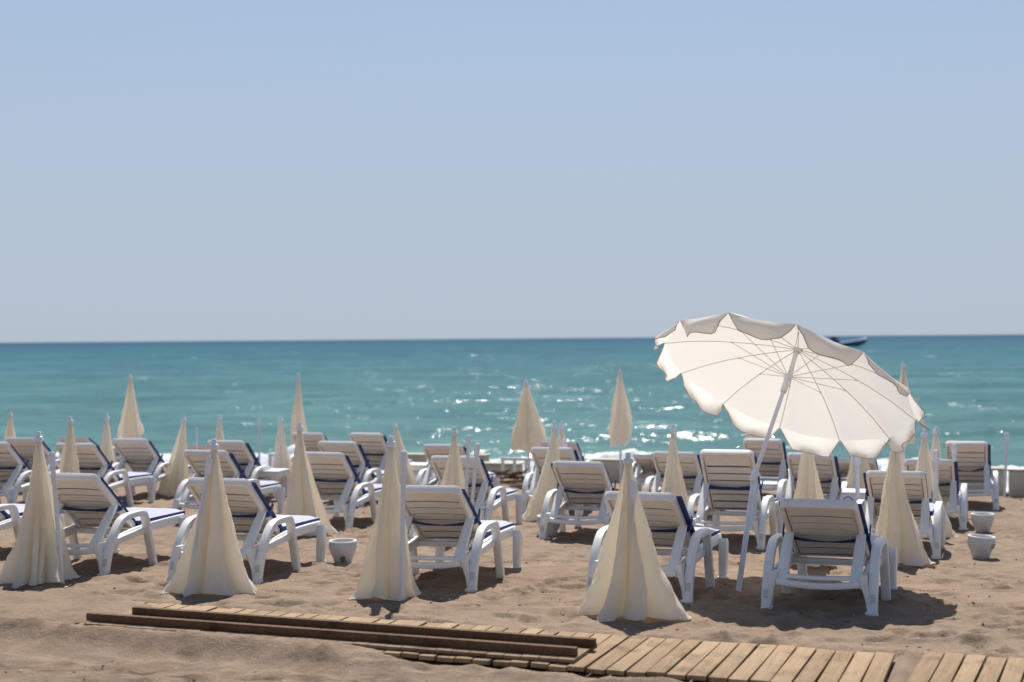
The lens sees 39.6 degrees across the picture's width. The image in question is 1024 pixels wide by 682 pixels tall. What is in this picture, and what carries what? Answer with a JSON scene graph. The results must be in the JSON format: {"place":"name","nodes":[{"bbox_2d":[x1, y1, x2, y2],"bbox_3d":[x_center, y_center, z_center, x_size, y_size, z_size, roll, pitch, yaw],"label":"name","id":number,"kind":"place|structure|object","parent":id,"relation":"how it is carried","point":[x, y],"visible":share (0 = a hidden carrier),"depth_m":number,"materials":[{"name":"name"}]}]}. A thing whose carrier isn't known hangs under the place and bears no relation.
{"place":"outdoors","nodes":[
{"label":"outdoors","id":0,"kind":"place"},
{"bbox_2d":[0,468,1023,681],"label":"sand beach","id":1,"kind":"structure","parent":0,"point":[42,639],"depth_m":9.09,"materials":[{"name":"beige sand"}]},
{"bbox_2d":[4,412,15,441],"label":"folded parasol","id":2,"kind":"object","parent":1,"relation":"on","point":[10,431],"visible":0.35,"depth_m":21.07,"materials":[{"name":"beige fabric"}]},
{"bbox_2d":[0,442,31,503],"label":"sun lounger","id":3,"kind":"object","parent":1,"relation":"on","point":[15,471],"visible":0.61,"depth_m":16.46,"materials":[{"name":"white plastic"}]},
{"bbox_2d":[0,437,60,489],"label":"sun lounger","id":4,"kind":"object","parent":1,"relation":"on","point":[24,448],"visible":0.17,"depth_m":19.21,"materials":[{"name":"white plastic"}]},
{"bbox_2d":[0,504,63,538],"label":"sun lounger","id":5,"kind":"object","parent":1,"relation":"on","point":[11,515],"visible":0.52,"depth_m":11.80,"materials":[{"name":"white plastic"}]},
{"bbox_2d":[0,431,80,588],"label":"folded parasol","id":6,"kind":"object","parent":1,"relation":"on","point":[32,559],"visible":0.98,"depth_m":10.24,"materials":[{"name":"beige fabric"}]},
{"bbox_2d":[49,452,64,583],"bbox_3d":[-3.295,1.290,10.290,0.117,0.979,0.058,0,0,28],"label":"parasol pole","id":7,"kind":"object","parent":1,"relation":"on","point":[52,460],"visible":0.91,"depth_m":10.28,"materials":[{"name":"white metal"}]},
{"bbox_2d":[59,417,79,472],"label":"folded parasol","id":8,"kind":"object","parent":1,"relation":"on","point":[69,462],"visible":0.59,"depth_m":15.80,"materials":[{"name":"beige fabric"}]},
{"bbox_2d":[57,437,120,469],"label":"sun lounger","id":9,"kind":"object","parent":1,"relation":"on","point":[117,456],"visible":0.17,"depth_m":22.37,"materials":[{"name":"white plastic"}]},
{"bbox_2d":[55,443,156,506],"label":"sun lounger","id":10,"kind":"object","parent":1,"relation":"on","point":[92,458],"visible":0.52,"depth_m":16.68,"materials":[{"name":"white plastic"}]},
{"bbox_2d":[100,414,119,492],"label":"folded parasol","id":11,"kind":"object","parent":1,"relation":"on","point":[106,446],"visible":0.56,"depth_m":18.96,"materials":[{"name":"beige fabric"}]},
{"bbox_2d":[49,472,188,575],"bbox_3d":[-3.192,1.395,11.349,0.734,0.785,1.461,0,-1,14],"label":"sun lounger","id":12,"kind":"object","parent":1,"relation":"on","point":[88,503],"visible":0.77,"depth_m":10.98,"materials":[{"name":"white plastic"}]},
{"bbox_2d":[117,374,143,437],"bbox_3d":[-6.336,1.421,23.587,0.414,1.745,0.394,-2,0,0],"label":"closed beach umbrella","id":13,"kind":"object","parent":1,"relation":"on","point":[130,425],"visible":0.91,"depth_m":23.51,"materials":[{"name":"beige fabric"}]},
{"bbox_2d":[110,438,193,499],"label":"sun lounger","id":14,"kind":"object","parent":1,"relation":"on","point":[139,454],"visible":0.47,"depth_m":18.44,"materials":[{"name":"white plastic"}]},
{"bbox_2d":[156,416,188,495],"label":"folded parasol","id":15,"kind":"object","parent":1,"relation":"on","point":[176,472],"visible":0.86,"depth_m":18.54,"materials":[{"name":"beige fabric"}]},
{"bbox_2d":[196,427,197,449],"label":"parasol pole","id":16,"kind":"object","parent":1,"relation":"on","point":[197,437],"visible":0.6,"depth_m":19.59,"materials":[{"name":"white metal"}]},
{"bbox_2d":[187,444,208,449],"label":"sun lounger","id":17,"kind":"object","parent":1,"relation":"on","point":[200,447],"visible":0.05,"depth_m":21.36,"materials":[{"name":"white plastic"}]},
{"bbox_2d":[191,457,212,560],"bbox_3d":[-2.162,1.287,9.802,0.049,0.980,0.058,9,-2,0],"label":"parasol pole","id":18,"kind":"object","parent":1,"relation":"on","point":[208,466],"visible":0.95,"depth_m":9.79,"materials":[{"name":"white metal"}]},
{"bbox_2d":[162,439,256,596],"bbox_3d":[-2.098,1.234,9.820,0.623,1.110,0.556,0,0,43],"label":"folded parasol","id":19,"kind":"object","parent":1,"relation":"on","point":[215,565],"visible":0.98,"depth_m":9.75,"materials":[{"name":"beige fabric"}]},
{"bbox_2d":[215,415,224,439],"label":"folded parasol","id":20,"kind":"object","parent":1,"relation":"on","point":[219,434],"visible":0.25,"depth_m":19.57,"materials":[{"name":"beige fabric"}]},
{"bbox_2d":[172,449,284,513],"bbox_3d":[-3.052,1.552,15.482,0.734,0.790,1.453,0,-2,14],"label":"sun lounger","id":21,"kind":"object","parent":1,"relation":"on","point":[229,464],"visible":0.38,"depth_m":15.03,"materials":[{"name":"white plastic"}]},
{"bbox_2d":[207,440,285,496],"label":"sun lounger","id":22,"kind":"object","parent":1,"relation":"on","point":[244,455],"visible":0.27,"depth_m":17.66,"materials":[{"name":"white plastic"}]},
{"bbox_2d":[167,477,326,584],"bbox_3d":[-1.996,1.407,11.012,0.734,0.774,1.459,0,-2,14],"label":"sun lounger","id":23,"kind":"object","parent":1,"relation":"on","point":[253,514],"visible":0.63,"depth_m":10.56,"materials":[{"name":"white plastic"}]},
{"bbox_2d":[257,418,259,477],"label":"parasol pole","id":24,"kind":"object","parent":1,"relation":"on","point":[258,422],"visible":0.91,"depth_m":21.99,"materials":[{"name":"white metal"}]},
{"bbox_2d":[252,468,289,501],"bbox_3d":[-3.035,1.818,17.903,0.360,0.401,0.360,0,0,15],"label":"side table","id":25,"kind":"object","parent":1,"relation":"on","point":[276,473],"visible":0.69,"depth_m":17.77,"materials":[{"name":"white plastic"}]},
{"bbox_2d":[266,416,291,496],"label":"folded parasol","id":26,"kind":"object","parent":1,"relation":"on","point":[282,459],"visible":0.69,"depth_m":18.55,"materials":[{"name":"beige fabric"}]},
{"bbox_2d":[268,454,290,467],"bbox_3d":[-3.795,2.064,23.207,0.402,0.448,0.050,0,0,20],"label":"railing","id":27,"kind":"object","parent":1,"relation":"on","point":[270,460],"visible":0.28,"depth_m":23.25,"materials":[{"name":"white plastic"}]},
{"bbox_2d":[290,372,306,444],"bbox_3d":[-3.356,1.383,22.499,0.282,1.775,0.320,0,0,0],"label":"closed beach umbrella","id":28,"kind":"object","parent":1,"relation":"on","point":[298,415],"visible":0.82,"depth_m":22.43,"materials":[{"name":"beige fabric"}]},
{"bbox_2d":[290,432,327,462],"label":"sun lounger","id":29,"kind":"object","parent":1,"relation":"on","point":[311,441],"visible":0.06,"depth_m":21.18,"materials":[{"name":"white plastic"}]},
{"bbox_2d":[283,422,337,535],"bbox_3d":[-1.981,1.348,13.724,0.632,1.130,0.581,-2,0,0],"label":"folded parasol","id":30,"kind":"object","parent":1,"relation":"on","point":[303,498],"visible":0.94,"depth_m":13.64,"materials":[{"name":"beige fabric"}]},
{"bbox_2d":[329,538,356,563],"bbox_3d":[-1.362,1.699,11.458,0.228,0.190,0.228,0,0,0],"label":"plant pot","id":31,"kind":"object","parent":1,"relation":"on","point":[342,550],"visible":0.94,"depth_m":11.38,"materials":[{"name":"white ceramic"}]},
{"bbox_2d":[306,451,381,528],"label":"sun lounger","id":32,"kind":"object","parent":1,"relation":"on","point":[335,474],"visible":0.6,"depth_m":14.63,"materials":[{"name":"white plastic"}]},
{"bbox_2d":[318,441,399,507],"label":"sun lounger","id":33,"kind":"object","parent":1,"relation":"on","point":[354,452],"visible":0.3,"depth_m":17.25,"materials":[{"name":"white plastic"}]},
{"bbox_2d":[349,432,417,476],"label":"sun lounger","id":34,"kind":"object","parent":1,"relation":"on","point":[374,447],"visible":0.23,"depth_m":20.37,"materials":[{"name":"white plastic"}]},
{"bbox_2d":[350,436,420,600],"bbox_3d":[-0.834,1.210,9.564,0.432,1.140,0.418,0,0,24],"label":"folded parasol","id":35,"kind":"object","parent":1,"relation":"on","point":[380,575],"visible":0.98,"depth_m":9.49,"materials":[{"name":"beige fabric"}]},
{"bbox_2d":[400,451,406,599],"bbox_3d":[-0.725,1.244,9.438,0.049,1.030,0.058,1,-1,0],"label":"parasol pole","id":36,"kind":"object","parent":1,"relation":"on","point":[403,460],"visible":0.96,"depth_m":9.42,"materials":[{"name":"white plastic"}]},
{"bbox_2d":[393,422,415,484],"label":"folded parasol","id":37,"kind":"object","parent":1,"relation":"on","point":[410,475],"visible":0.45,"depth_m":18.96,"materials":[{"name":"beige fabric"}]},
{"bbox_2d":[407,453,426,474],"bbox_3d":[-1.977,2.180,23.397,1.209,0.674,0.250,0,0,20],"label":"lounge chair","id":38,"kind":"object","parent":1,"relation":"on","point":[418,457],"depth_m":23.14,"materials":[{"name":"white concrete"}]},
{"bbox_2d":[410,462,427,481],"bbox_3d":[-1.295,1.877,19.403,0.360,0.411,0.360,0,0,15],"label":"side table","id":39,"kind":"object","parent":1,"relation":"on","point":[418,465],"visible":0.17,"depth_m":19.24,"materials":[{"name":"white plastic"}]},
{"bbox_2d":[433,427,469,540],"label":"folded parasol","id":40,"kind":"object","parent":1,"relation":"on","point":[453,474],"visible":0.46,"depth_m":13.02,"materials":[{"name":"beige fabric"}]},
{"bbox_2d":[415,444,499,500],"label":"sun lounger","id":41,"kind":"object","parent":1,"relation":"on","point":[430,450],"visible":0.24,"depth_m":17.12,"materials":[{"name":"white plastic"}]},
{"bbox_2d":[400,485,522,592],"bbox_3d":[-0.424,1.413,10.647,0.734,0.753,1.455,-1,-2,15],"label":"sun lounger","id":42,"kind":"object","parent":1,"relation":"on","point":[439,514],"visible":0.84,"depth_m":10.25,"materials":[{"name":"white plastic"}]},
{"bbox_2d":[465,435,470,494],"bbox_3d":[-0.416,1.364,12.908,0.049,1.020,0.057,3,0,0],"label":"parasol pole","id":43,"kind":"object","parent":1,"relation":"on","point":[468,442],"visible":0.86,"depth_m":12.89,"materials":[{"name":"white plastic"}]},
{"bbox_2d":[471,443,479,506],"bbox_3d":[-0.356,1.401,12.918,0.048,0.950,0.057,5,1,0],"label":"parasol pole","id":44,"kind":"object","parent":1,"relation":"on","point":[476,450],"visible":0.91,"depth_m":12.90,"materials":[{"name":"white plastic"}]},
{"bbox_2d":[430,455,522,523],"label":"sun lounger","id":45,"kind":"object","parent":1,"relation":"on","point":[489,496],"visible":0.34,"depth_m":14.03,"materials":[{"name":"white plastic"}]},
{"bbox_2d":[470,453,490,461],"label":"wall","id":46,"kind":"structure","parent":1,"relation":"on","point":[485,457],"depth_m":23.43,"materials":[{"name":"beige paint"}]},
{"bbox_2d":[69,601,894,681],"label":"boardwalk panel","id":47,"kind":"object","parent":1,"relation":"on","point":[642,656],"visible":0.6,"depth_m":7.48,"materials":[{"name":"brown wood"}]},
{"bbox_2d":[84,606,596,662],"bbox_3d":[-1.042,1.648,8.097,3.100,0.067,0.439,0,0,20],"label":"upturned boardwalk panel","id":48,"kind":"object","parent":47,"relation":"on","point":[515,645],"visible":0.87,"depth_m":7.96,"materials":[{"name":"brown wood"}]},
{"bbox_2d":[484,462,523,476],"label":"wall","id":49,"kind":"structure","parent":1,"relation":"on","point":[493,466],"depth_m":22.75,"materials":[{"name":"beige paint"}]},
{"bbox_2d":[491,468,531,482],"bbox_3d":[0.040,2.021,21.245,0.819,0.238,0.374,0,0,0],"label":"driftwood pile","id":50,"kind":"object","parent":1,"relation":"on","point":[512,475],"visible":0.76,"depth_m":21.28,"materials":[{"name":"brown wood"}]},
{"bbox_2d":[5,506,1020,681],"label":"pebbles","id":51,"kind":"object","parent":1,"relation":"on","point":[194,680],"visible":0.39,"depth_m":9.49,"materials":[{"name":"beige stone"}]},
{"bbox_2d":[500,457,532,479],"bbox_3d":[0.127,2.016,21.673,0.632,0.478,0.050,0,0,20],"label":"side table","id":52,"kind":"object","parent":1,"relation":"on","point":[513,459],"visible":0.34,"depth_m":21.69,"materials":[{"name":"white plastic"}]},
{"bbox_2d":[511,379,546,484],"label":"raised parasol","id":53,"kind":"object","parent":1,"relation":"on","point":[529,433],"visible":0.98,"depth_m":21.11,"materials":[{"name":"beige fabric"}]},
{"bbox_2d":[522,422,572,520],"bbox_3d":[0.396,1.431,15.375,0.582,1.110,0.583,2,0,0],"label":"folded parasol","id":54,"kind":"object","parent":1,"relation":"on","point":[547,482],"visible":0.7,"depth_m":15.30,"materials":[{"name":"beige fabric"}]},
{"bbox_2d":[537,514,560,535],"bbox_3d":[0.359,1.786,13.753,0.240,0.200,0.240,0,0,0],"label":"plant pot","id":55,"kind":"object","parent":1,"relation":"on","point":[553,529],"visible":0.46,"depth_m":13.68,"materials":[{"name":"white ceramic"}]},
{"bbox_2d":[521,447,600,514],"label":"sun lounger","id":56,"kind":"object","parent":1,"relation":"on","point":[538,454],"visible":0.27,"depth_m":16.38,"materials":[{"name":"white plastic"}]},
{"bbox_2d":[558,422,566,446],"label":"folded parasol","id":57,"kind":"object","parent":1,"relation":"on","point":[561,436],"visible":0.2,"depth_m":17.38,"materials":[{"name":"beige fabric"}]},
{"bbox_2d":[538,441,592,480],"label":"sun lounger","id":58,"kind":"object","parent":1,"relation":"on","point":[573,445],"visible":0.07,"depth_m":19.63,"materials":[{"name":"white plastic"}]},
{"bbox_2d":[538,461,615,538],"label":"sun lounger","id":59,"kind":"object","parent":1,"relation":"on","point":[580,484],"visible":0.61,"depth_m":13.51,"materials":[{"name":"white plastic"}]},
{"bbox_2d":[584,458,653,482],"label":"wall","id":60,"kind":"structure","parent":1,"relation":"on","point":[612,466],"depth_m":21.89,"materials":[{"name":"beige paint"}]},
{"bbox_2d":[608,368,632,483],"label":"raised parasol","id":61,"kind":"object","parent":1,"relation":"on","point":[620,428],"visible":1,"depth_m":20.64,"materials":[{"name":"beige fabric"}]},
{"bbox_2d":[626,480,636,589],"bbox_3d":[0.743,1.310,8.870,0.050,0.879,0.115,0,0,37],"label":"parasol pole","id":62,"kind":"object","parent":1,"relation":"on","point":[633,489],"visible":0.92,"depth_m":8.87,"materials":[{"name":"white plastic"}]},
{"bbox_2d":[577,452,690,621],"bbox_3d":[0.746,1.233,8.945,0.696,1.070,0.585,-1,0,0],"label":"folded parasol","id":63,"kind":"object","parent":1,"relation":"on","point":[648,592],"visible":0.98,"depth_m":8.81,"materials":[{"name":"beige fabric"}]},
{"bbox_2d":[586,491,728,602],"bbox_3d":[1.083,1.408,10.202,0.734,0.747,1.466,0,-2,20],"label":"sun lounger","id":64,"kind":"object","parent":1,"relation":"on","point":[669,520],"visible":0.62,"depth_m":9.72,"materials":[{"name":"white plastic"}]},
{"bbox_2d":[632,454,692,491],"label":"sun lounger","id":65,"kind":"object","parent":1,"relation":"on","point":[644,463],"visible":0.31,"depth_m":19.28,"materials":[{"name":"white plastic"}]},
{"bbox_2d":[661,425,688,507],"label":"folded parasol","id":66,"kind":"object","parent":1,"relation":"on","point":[673,482],"visible":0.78,"depth_m":14.88,"materials":[{"name":"beige fabric"}]},
{"bbox_2d":[643,451,707,519],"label":"sun lounger","id":67,"kind":"object","parent":1,"relation":"on","point":[690,465],"visible":0.33,"depth_m":15.76,"materials":[{"name":"white plastic"}]},
{"bbox_2d":[687,449,782,549],"bbox_3d":[2.130,1.454,13.448,0.734,0.898,1.458,-1,-2,19],"label":"sun lounger","id":68,"kind":"object","parent":1,"relation":"on","point":[726,483],"visible":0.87,"depth_m":13.09,"materials":[{"name":"white plastic"}]},
{"bbox_2d":[746,434,764,438],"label":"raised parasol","id":69,"kind":"object","parent":1,"relation":"on","point":[749,436],"visible":0.01,"depth_m":19.91,"materials":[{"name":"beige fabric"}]},
{"bbox_2d":[743,438,789,490],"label":"sun lounger","id":70,"kind":"object","parent":1,"relation":"on","point":[774,463],"visible":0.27,"depth_m":18.34,"materials":[{"name":"white plastic"}]},
{"bbox_2d":[654,312,929,590],"bbox_3d":[2.017,0.821,10.510,1.928,2.057,1.837,0,0,0],"label":"open parasol","id":71,"kind":"object","parent":1,"relation":"on","point":[806,390],"visible":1,"depth_m":10.81,"materials":[{"name":"white fabric"}]},
{"bbox_2d":[776,453,846,521],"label":"sun lounger","id":72,"kind":"object","parent":1,"relation":"on","point":[829,475],"visible":0.37,"depth_m":15.26,"materials":[{"name":"white plastic"}]},
{"bbox_2d":[793,452,836,566],"bbox_3d":[2.391,1.303,11.473,0.440,1.110,0.412,0,0,0],"label":"folded parasol","id":73,"kind":"object","parent":1,"relation":"on","point":[808,485],"visible":0.37,"depth_m":11.42,"materials":[{"name":"beige fabric"}]},
{"bbox_2d":[760,498,897,615],"bbox_3d":[2.192,1.398,9.675,0.734,0.741,1.459,-1,-2,21],"label":"sun lounger","id":74,"kind":"object","parent":1,"relation":"on","point":[826,527],"visible":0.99,"depth_m":9.21,"materials":[{"name":"white plastic"}]},
{"bbox_2d":[853,456,854,500],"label":"parasol pole","id":75,"kind":"object","parent":1,"relation":"on","point":[853,475],"visible":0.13,"depth_m":14.99,"materials":[{"name":"white metal"}]},
{"bbox_2d":[826,458,886,499],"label":"sun lounger","id":76,"kind":"object","parent":1,"relation":"on","point":[844,464],"visible":0.16,"depth_m":18.14,"materials":[{"name":"white plastic"}]},
{"bbox_2d":[854,456,860,500],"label":"parasol pole","id":77,"kind":"object","parent":1,"relation":"on","point":[857,462],"visible":0.48,"depth_m":13.68,"materials":[{"name":"white plastic"}]},
{"bbox_2d":[841,488,877,524],"bbox_3d":[3.514,1.718,14.353,0.340,0.421,0.340,0,0,18],"label":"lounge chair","id":78,"kind":"object","parent":1,"relation":"on","point":[849,492],"visible":0.29,"depth_m":14.24,"materials":[{"name":"white plastic"}]},
{"bbox_2d":[846,456,878,516],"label":"folded parasol","id":79,"kind":"object","parent":1,"relation":"on","point":[864,467],"visible":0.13,"depth_m":15.15,"materials":[{"name":"beige fabric"}]},
{"bbox_2d":[856,470,946,558],"bbox_3d":[3.514,1.511,12.824,0.734,0.756,1.450,-1,-2,19],"label":"sun lounger","id":80,"kind":"object","parent":1,"relation":"on","point":[932,522],"visible":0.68,"depth_m":12.33,"materials":[{"name":"white plastic"}]},
{"bbox_2d":[899,452,904,470],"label":"folded parasol","id":81,"kind":"object","parent":1,"relation":"on","point":[902,458],"visible":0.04,"depth_m":15.35,"materials":[{"name":"beige fabric"}]},
{"bbox_2d":[875,450,934,565],"bbox_3d":[3.160,1.319,11.655,0.568,1.100,0.589,0,0,0],"label":"folded parasol","id":82,"kind":"object","parent":1,"relation":"on","point":[896,526],"visible":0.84,"depth_m":11.54,"materials":[{"name":"beige fabric"}]},
{"bbox_2d":[899,362,914,454],"bbox_3d":[5.321,1.244,19.345,0.311,1.925,0.299,0,0,0],"label":"closed beach umbrella","id":83,"kind":"object","parent":1,"relation":"on","point":[903,380],"visible":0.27,"depth_m":19.32,"materials":[{"name":"beige fabric"}]},
{"bbox_2d":[933,450,938,503],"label":"parasol pole","id":84,"kind":"object","parent":1,"relation":"on","point":[936,461],"visible":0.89,"depth_m":13.61,"materials":[{"name":"white plastic"}]},
{"bbox_2d":[905,459,967,529],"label":"sun lounger","id":85,"kind":"object","parent":1,"relation":"on","point":[948,482],"visible":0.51,"depth_m":14.80,"materials":[{"name":"white plastic"}]},
{"bbox_2d":[914,429,958,537],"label":"folded parasol","id":86,"kind":"object","parent":1,"relation":"on","point":[924,464],"visible":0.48,"depth_m":13.80,"materials":[{"name":"beige fabric"}]},
{"bbox_2d":[930,427,954,516],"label":"folded parasol","id":87,"kind":"object","parent":1,"relation":"on","point":[935,444],"visible":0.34,"depth_m":15.97,"materials":[{"name":"beige fabric"}]},
{"bbox_2d":[951,443,956,516],"bbox_3d":[4.978,1.584,16.004,0.066,0.860,0.066,0,0,0],"label":"parasol pole","id":88,"kind":"object","parent":1,"relation":"on","point":[953,449],"visible":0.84,"depth_m":15.98,"materials":[{"name":"white plastic"}]},
{"bbox_2d":[907,651,1023,681],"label":"boardwalk panel","id":89,"kind":"object","parent":1,"relation":"on","point":[938,667],"visible":1,"depth_m":7.19,"materials":[{"name":"brown wood"}]},
{"bbox_2d":[946,441,998,509],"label":"sun lounger","id":90,"kind":"object","parent":1,"relation":"on","point":[973,459],"visible":0.63,"depth_m":17.47,"materials":[{"name":"white plastic"}]},
{"bbox_2d":[959,466,1003,494],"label":"wall","id":91,"kind":"structure","parent":1,"relation":"on","point":[1000,469],"depth_m":19.75,"materials":[{"name":"beige paint"}]},
{"bbox_2d":[967,534,995,559],"bbox_3d":[3.979,1.749,12.066,0.233,0.194,0.233,4,0,0],"label":"plant pot","id":92,"kind":"object","parent":1,"relation":"on","point":[981,546],"visible":1,"depth_m":11.99,"materials":[{"name":"white ceramic"}]},
{"bbox_2d":[971,512,993,532],"bbox_3d":[4.758,1.838,14.380,0.228,0.190,0.228,0,0,0],"label":"plant pot","id":93,"kind":"object","parent":1,"relation":"on","point":[982,521],"visible":0.98,"depth_m":14.30,"materials":[{"name":"white ceramic"}]},
{"bbox_2d":[1003,432,1008,496],"bbox_3d":[6.754,1.698,19.457,0.054,0.900,0.060,2,0,0],"label":"parasol pole","id":94,"kind":"object","parent":1,"relation":"on","point":[1006,455],"visible":0.96,"depth_m":19.44,"materials":[{"name":"white plastic"}]},
{"bbox_2d":[1007,468,1023,496],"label":"wall","id":95,"kind":"structure","parent":1,"relation":"on","point":[1015,481],"depth_m":19.44,"materials":[{"name":"beige paint"}]},
{"bbox_2d":[0,334,1023,491],"bbox_3d":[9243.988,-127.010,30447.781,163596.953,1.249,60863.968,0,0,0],"label":"sea","id":96,"kind":"structure","parent":0,"point":[420,392],"depth_m":85.85,"materials":[{"name":"teal liquid"}]},
{"bbox_2d":[829,336,866,346],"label":"motorboat","id":97,"kind":"object","parent":96,"relation":"on","point":[856,343],"visible":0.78,"depth_m":398.71,"materials":[{"name":"plastic"}]},
{"bbox_2d":[0,0,1023,342],"label":"sky","id":98,"kind":"structure","parent":0,"point":[171,170],"materials":[{"name":"blue"}]}
]}

